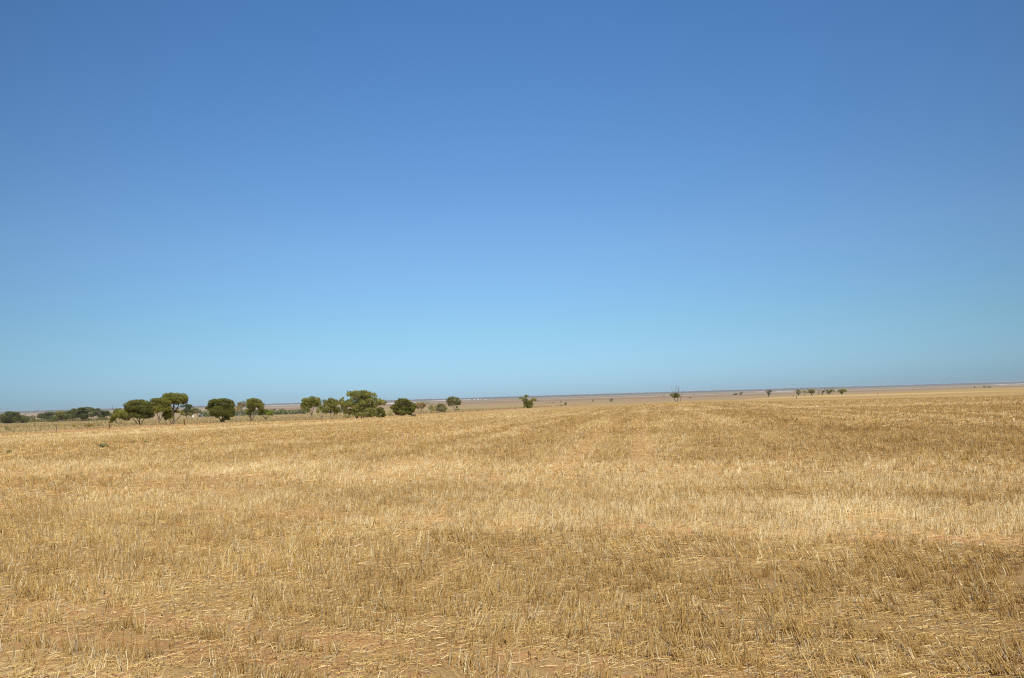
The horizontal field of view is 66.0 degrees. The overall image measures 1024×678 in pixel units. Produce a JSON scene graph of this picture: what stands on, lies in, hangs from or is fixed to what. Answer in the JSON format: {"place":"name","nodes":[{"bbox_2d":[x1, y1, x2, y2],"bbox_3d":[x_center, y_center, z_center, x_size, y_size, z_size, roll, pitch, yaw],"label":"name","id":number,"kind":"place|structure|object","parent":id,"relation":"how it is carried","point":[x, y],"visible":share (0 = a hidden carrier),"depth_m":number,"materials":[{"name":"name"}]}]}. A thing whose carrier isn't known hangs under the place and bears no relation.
{"place":"outdoors","nodes":[
{"label":"outdoors","id":0,"kind":"place"},
{"bbox_2d":[0,404,594,434],"bbox_3d":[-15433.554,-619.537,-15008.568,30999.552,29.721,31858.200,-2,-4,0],"label":"pasture","id":1,"kind":"structure","parent":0,"point":[52,430],"depth_m":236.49,"materials":[{"name":"beige plant"}]},
{"bbox_2d":[110,408,130,424],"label":"mallee tree","id":2,"kind":"object","parent":1,"relation":"on","point":[119,413],"visible":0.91,"depth_m":221.09,"materials":[{"name":"green plant"}]},
{"bbox_2d":[123,399,154,424],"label":"mallee tree","id":3,"kind":"object","parent":1,"relation":"on","point":[139,409],"visible":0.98,"depth_m":196.48,"materials":[{"name":"green plant"}]},
{"bbox_2d":[149,398,171,424],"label":"mallee tree","id":4,"kind":"object","parent":1,"relation":"on","point":[158,405],"visible":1,"depth_m":159.59,"materials":[{"name":"green plant"}]},
{"bbox_2d":[160,392,188,423],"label":"mallee tree","id":5,"kind":"object","parent":1,"relation":"on","point":[178,399],"visible":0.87,"depth_m":162.44,"materials":[{"name":"green plant"}]},
{"bbox_2d":[205,398,235,421],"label":"mallee tree","id":6,"kind":"object","parent":1,"relation":"on","point":[224,408],"visible":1,"depth_m":208.97,"materials":[{"name":"green plant"}]},
{"bbox_2d":[235,401,245,419],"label":"dying tree","id":7,"kind":"object","parent":1,"relation":"on","point":[239,405],"visible":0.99,"depth_m":214.10,"materials":[{"name":"brown plant"}]},
{"bbox_2d":[245,398,264,420],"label":"mallee tree","id":8,"kind":"object","parent":1,"relation":"on","point":[252,404],"visible":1,"depth_m":238.28,"materials":[{"name":"green plant"}]},
{"bbox_2d":[258,409,273,419],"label":"mallee tree","id":9,"kind":"object","parent":1,"relation":"on","point":[267,412],"visible":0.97,"depth_m":240.88,"materials":[{"name":"green plant"}]},
{"bbox_2d":[300,396,321,418],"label":"mallee tree","id":10,"kind":"object","parent":1,"relation":"on","point":[309,403],"visible":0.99,"depth_m":220.54,"materials":[{"name":"green plant"}]},
{"bbox_2d":[316,404,326,418],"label":"mallee tree","id":11,"kind":"object","parent":1,"relation":"on","point":[321,408],"visible":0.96,"depth_m":208.99,"materials":[{"name":"green plant"}]},
{"bbox_2d":[322,398,339,418],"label":"mallee tree","id":12,"kind":"object","parent":1,"relation":"on","point":[334,403],"visible":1,"depth_m":197.65,"materials":[{"name":"green plant"}]},
{"bbox_2d":[416,402,425,413],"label":"mallee tree","id":13,"kind":"object","parent":1,"relation":"on","point":[419,404],"visible":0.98,"depth_m":273.89,"materials":[{"name":"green plant"}]},
{"bbox_2d":[428,404,435,412],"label":"mallee tree","id":14,"kind":"object","parent":1,"relation":"on","point":[431,407],"visible":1,"depth_m":327.40,"materials":[{"name":"green plant"}]},
{"bbox_2d":[436,403,447,411],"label":"mallee tree","id":15,"kind":"object","parent":1,"relation":"on","point":[438,407],"visible":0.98,"depth_m":351.76,"materials":[{"name":"green plant"}]},
{"bbox_2d":[446,396,461,409],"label":"mallee tree","id":16,"kind":"object","parent":1,"relation":"on","point":[453,401],"visible":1,"depth_m":406.36,"materials":[{"name":"green plant"}]},
{"bbox_2d":[519,394,536,407],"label":"mallee tree","id":17,"kind":"object","parent":1,"relation":"on","point":[527,403],"visible":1,"depth_m":463.82,"materials":[{"name":"green plant"}]},
{"bbox_2d":[0,388,1023,677],"bbox_3d":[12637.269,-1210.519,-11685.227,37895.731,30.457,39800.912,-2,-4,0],"label":"stubble field","id":18,"kind":"structure","parent":0,"point":[442,670],"depth_m":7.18,"materials":[{"name":"beige plant"}]},
{"bbox_2d":[98,443,107,447],"bbox_3d":[-18.776,5.003,36.204,0.438,0.470,0.477,-5,-5,38],"label":"green weed","id":19,"kind":"object","parent":18,"relation":"on","point":[102,445],"visible":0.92,"depth_m":36.16,"materials":[{"name":"green plant"}]},
{"bbox_2d":[4,403,589,432],"bbox_3d":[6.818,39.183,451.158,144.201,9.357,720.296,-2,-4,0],"label":"wire fence","id":20,"kind":"object","parent":18,"relation":"on","point":[210,420],"visible":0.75,"depth_m":137.19,"materials":[{"name":"grey metal"}]},
{"bbox_2d":[338,390,386,417],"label":"eucalyptus tree","id":21,"kind":"object","parent":18,"relation":"on","point":[362,401],"visible":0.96,"depth_m":210.44,"materials":[{"name":"green plant"}]},
{"bbox_2d":[371,407,385,417],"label":"spreading shrub","id":22,"kind":"object","parent":18,"relation":"on","point":[380,410],"visible":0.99,"depth_m":172.24,"materials":[{"name":"green plant"}]},
{"bbox_2d":[390,398,416,415],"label":"dense bush tree","id":23,"kind":"object","parent":18,"relation":"on","point":[409,407],"visible":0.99,"depth_m":234.00,"materials":[{"name":"green plant"}]},
{"bbox_2d":[670,387,680,401],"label":"dying tree","id":24,"kind":"object","parent":18,"relation":"on","point":[677,395],"visible":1,"depth_m":187.85,"materials":[{"name":"green plant"}]},
{"bbox_2d":[837,389,846,394],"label":"tree","id":25,"kind":"object","parent":18,"relation":"on","point":[842,391],"visible":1,"depth_m":807.11,"materials":[{"name":"green plant"}]},
{"bbox_2d":[0,383,1023,423],"bbox_3d":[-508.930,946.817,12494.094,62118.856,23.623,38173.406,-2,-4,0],"label":"distant plain","id":26,"kind":"structure","parent":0,"point":[548,401],"depth_m":2712.43,"materials":[{"name":"beige plant"}]},
{"bbox_2d":[0,411,21,423],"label":"mallee tree","id":27,"kind":"object","parent":26,"relation":"on","point":[9,417],"visible":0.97,"depth_m":859.76,"materials":[{"name":"green plant"}]},
{"bbox_2d":[18,414,29,422],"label":"mallee tree","id":28,"kind":"object","parent":26,"relation":"on","point":[24,417],"visible":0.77,"depth_m":881.59,"materials":[{"name":"green plant"}]},
{"bbox_2d":[29,415,38,420],"bbox_3d":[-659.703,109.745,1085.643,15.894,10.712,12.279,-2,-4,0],"label":"saltbush","id":29,"kind":"object","parent":26,"relation":"on","point":[31,417],"visible":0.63,"depth_m":1085.27,"materials":[{"name":"green plant"}]},
{"bbox_2d":[36,413,45,419],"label":"mallee tree","id":30,"kind":"object","parent":26,"relation":"on","point":[41,416],"visible":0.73,"depth_m":1021.37,"materials":[{"name":"green plant"}]},
{"bbox_2d":[44,412,58,421],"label":"mallee tree","id":31,"kind":"object","parent":26,"relation":"on","point":[49,417],"visible":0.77,"depth_m":925.47,"materials":[{"name":"green plant"}]},
{"bbox_2d":[0,417,118,423],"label":"undergrowth","id":32,"kind":"object","parent":26,"relation":"on","point":[76,419],"visible":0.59,"depth_m":856.68,"materials":[{"name":"green plant"}]},
{"bbox_2d":[54,411,66,420],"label":"mallee tree","id":33,"kind":"object","parent":26,"relation":"on","point":[59,414],"visible":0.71,"depth_m":898.72,"materials":[{"name":"green plant"}]},
{"bbox_2d":[63,408,78,420],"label":"mallee tree","id":34,"kind":"object","parent":26,"relation":"on","point":[69,414],"visible":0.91,"depth_m":877.26,"materials":[{"name":"green plant"}]},
{"bbox_2d":[75,407,94,420],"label":"mallee tree","id":35,"kind":"object","parent":26,"relation":"on","point":[83,414],"visible":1,"depth_m":780.91,"materials":[{"name":"green plant"}]},
{"bbox_2d":[89,408,100,419],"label":"mallee tree","id":36,"kind":"object","parent":26,"relation":"on","point":[93,413],"visible":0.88,"depth_m":925.49,"materials":[{"name":"green plant"}]},
{"bbox_2d":[97,410,111,418],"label":"mallee tree","id":37,"kind":"object","parent":26,"relation":"on","point":[106,413],"visible":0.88,"depth_m":879.29,"materials":[{"name":"green plant"}]},
{"bbox_2d":[180,404,192,417],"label":"mallee tree","id":38,"kind":"object","parent":26,"relation":"on","point":[188,407],"visible":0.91,"depth_m":910.61,"materials":[{"name":"green plant"}]},
{"bbox_2d":[188,407,195,416],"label":"mallee tree","id":39,"kind":"object","parent":26,"relation":"on","point":[192,411],"visible":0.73,"depth_m":1016.73,"materials":[{"name":"green plant"}]},
{"bbox_2d":[195,408,201,415],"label":"mallee tree","id":40,"kind":"object","parent":26,"relation":"on","point":[197,411],"visible":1,"depth_m":946.82,"materials":[{"name":"green plant"}]},
{"bbox_2d":[201,408,343,416],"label":"mallee woods","id":41,"kind":"object","parent":26,"relation":"on","point":[243,412],"visible":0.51,"depth_m":915.19,"materials":[{"name":"green plant"}]},
{"bbox_2d":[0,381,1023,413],"bbox_3d":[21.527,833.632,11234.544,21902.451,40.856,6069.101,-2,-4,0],"label":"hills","id":42,"kind":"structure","parent":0,"point":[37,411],"depth_m":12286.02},
{"bbox_2d":[0,0,1023,411],"label":"sky","id":43,"kind":"structure","parent":0,"point":[269,201],"materials":[{"name":"blue"}]}
]}

